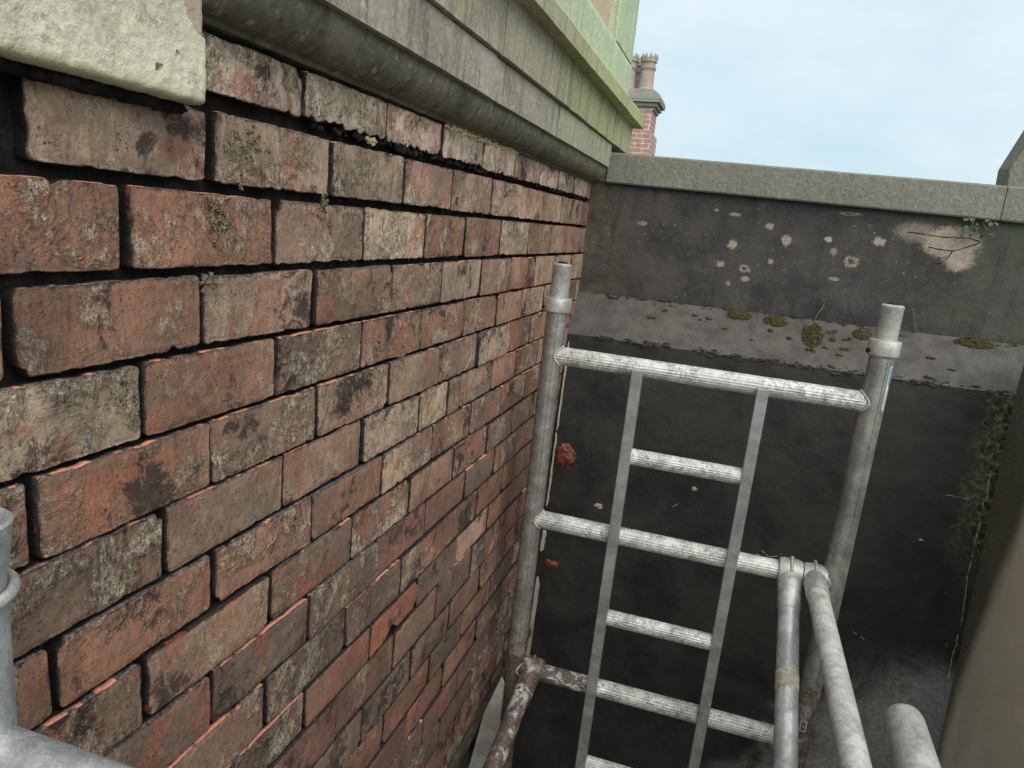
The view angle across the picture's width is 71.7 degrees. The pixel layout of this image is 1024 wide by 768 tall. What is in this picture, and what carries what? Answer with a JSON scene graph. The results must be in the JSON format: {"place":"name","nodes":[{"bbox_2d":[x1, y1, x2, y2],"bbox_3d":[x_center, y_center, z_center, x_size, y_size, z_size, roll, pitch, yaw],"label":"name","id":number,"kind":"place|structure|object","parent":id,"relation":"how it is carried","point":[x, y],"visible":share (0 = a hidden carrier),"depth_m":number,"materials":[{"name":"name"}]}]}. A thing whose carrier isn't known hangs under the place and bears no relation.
{"place":"outdoors","nodes":[
{"label":"outdoors","id":0,"kind":"place"},
{"bbox_2d":[628,52,665,155],"bbox_3d":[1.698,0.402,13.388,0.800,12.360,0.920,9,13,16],"label":"chimney","id":1,"kind":"object","parent":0,"point":[646,98],"visible":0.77,"depth_m":11.92,"materials":[{"name":"brick"}]},
{"bbox_2d":[633,0,1023,184],"label":"sky","id":2,"kind":"structure","parent":0,"point":[923,89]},
{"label":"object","id":3,"kind":"structure","parent":0,"visible":0},
{"bbox_2d":[0,507,133,767],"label":"ladder frame","id":4,"kind":"object","parent":3,"relation":"on","point":[21,747],"visible":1,"depth_m":0.53,"materials":[{"name":"metal"}]},
{"bbox_2d":[883,703,940,767],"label":"guard rail","id":5,"kind":"object","parent":4,"relation":"attached to","point":[910,742],"visible":1,"depth_m":0.91,"materials":[{"name":"metal"}]},
{"bbox_2d":[0,29,591,767],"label":"brick wall","id":6,"kind":"structure","parent":3,"relation":"on","point":[270,341],"depth_m":0.96,"materials":[{"name":"red brick"}]},
{"bbox_2d":[0,0,205,114],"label":"stone block","id":7,"kind":"structure","parent":6,"relation":"on","point":[148,53],"depth_m":0.62,"materials":[{"name":"beige stone"}]},
{"bbox_2d":[202,0,644,183],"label":"stone cornice","id":8,"kind":"structure","parent":6,"relation":"on","point":[546,82],"depth_m":1.35,"materials":[{"name":"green stone"}]},
{"bbox_2d":[469,677,503,767],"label":"pale board","id":9,"kind":"object","parent":3,"relation":"on","point":[490,724],"visible":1,"depth_m":2.21,"materials":[{"name":"grey wood"}]},
{"bbox_2d":[501,261,904,767],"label":"ladder frame","id":10,"kind":"object","parent":3,"relation":"on","point":[866,402],"visible":0.81,"depth_m":1.98,"materials":[{"name":"metal"}]},
{"bbox_2d":[483,654,544,767],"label":"scaffold brace","id":11,"kind":"object","parent":10,"relation":"attached to","point":[521,695],"visible":1,"depth_m":2.07,"materials":[{"name":"silver metal"}]},
{"bbox_2d":[772,556,803,767],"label":"scaffold brace","id":12,"kind":"object","parent":10,"relation":"attached to","point":[786,686],"visible":0.98,"depth_m":1.73,"materials":[{"name":"metal"}]},
{"bbox_2d":[802,560,871,767],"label":"scaffold brace","id":13,"kind":"object","parent":10,"relation":"attached to","point":[850,741],"visible":0.95,"depth_m":1.45,"materials":[{"name":"metal"}]},
{"bbox_2d":[512,152,1023,767],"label":"parapet wall","id":14,"kind":"structure","parent":3,"relation":"on","point":[682,256],"depth_m":2.52,"materials":[{"name":"stone"}]},
{"bbox_2d":[727,310,751,319],"bbox_3d":[0.833,-0.251,2.591,0.090,0.034,0.033,9,13,16],"label":"moss clump","id":15,"kind":"object","parent":14,"relation":"on","point":[736,314],"visible":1,"depth_m":2.58,"materials":[{"name":"green plant"}]},
{"bbox_2d":[763,315,788,326],"bbox_3d":[0.951,-0.227,2.552,0.090,0.039,0.038,9,13,16],"label":"moss clump","id":16,"kind":"object","parent":14,"relation":"on","point":[776,320],"visible":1,"depth_m":2.54,"materials":[{"name":"green plant"}]},
{"bbox_2d":[801,322,823,347],"bbox_3d":[1.061,-0.172,2.499,0.077,0.085,0.075,9,13,16],"label":"moss clump","id":17,"kind":"object","parent":14,"relation":"on","point":[811,338],"visible":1,"depth_m":2.49,"materials":[{"name":"green plant"}]},
{"bbox_2d":[852,328,871,339],"bbox_3d":[1.221,-0.173,2.468,0.067,0.039,0.035,9,13,16],"label":"moss clump","id":18,"kind":"object","parent":14,"relation":"on","point":[863,335],"visible":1,"depth_m":2.46,"materials":[{"name":"green plant"}]},
{"bbox_2d":[943,380,951,385],"bbox_3d":[1.423,-0.002,2.316,0.026,0.022,0.011,9,13,16],"label":"rosette plant","id":19,"kind":"object","parent":14,"relation":"on","point":[946,383],"visible":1,"depth_m":2.32,"materials":[{"name":"green plant"}]},
{"bbox_2d":[953,338,994,348],"bbox_3d":[1.553,-0.136,2.380,0.125,0.033,0.030,9,13,16],"label":"moss clump","id":20,"kind":"object","parent":14,"relation":"on","point":[980,344],"visible":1,"depth_m":2.38,"materials":[{"name":"green plant"}]},
{"bbox_2d":[959,216,997,238],"bbox_3d":[1.514,-0.509,2.308,0.109,0.072,0.044,9,13,16],"label":"leafy sprig","id":21,"kind":"object","parent":14,"relation":"hanging from","point":[968,230],"visible":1,"depth_m":2.31,"materials":[{"name":"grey plant"}]},
{"bbox_2d":[996,130,1023,186],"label":"raked stone","id":22,"kind":"object","parent":14,"relation":"on","point":[1011,171],"visible":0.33,"depth_m":2.31,"materials":[{"name":"beige stone"}]},
{"bbox_2d":[937,366,1023,767],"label":"rendered wall","id":23,"kind":"structure","parent":3,"relation":"on","point":[983,726],"depth_m":2.16,"materials":[{"name":"beige paint"}]}
]}

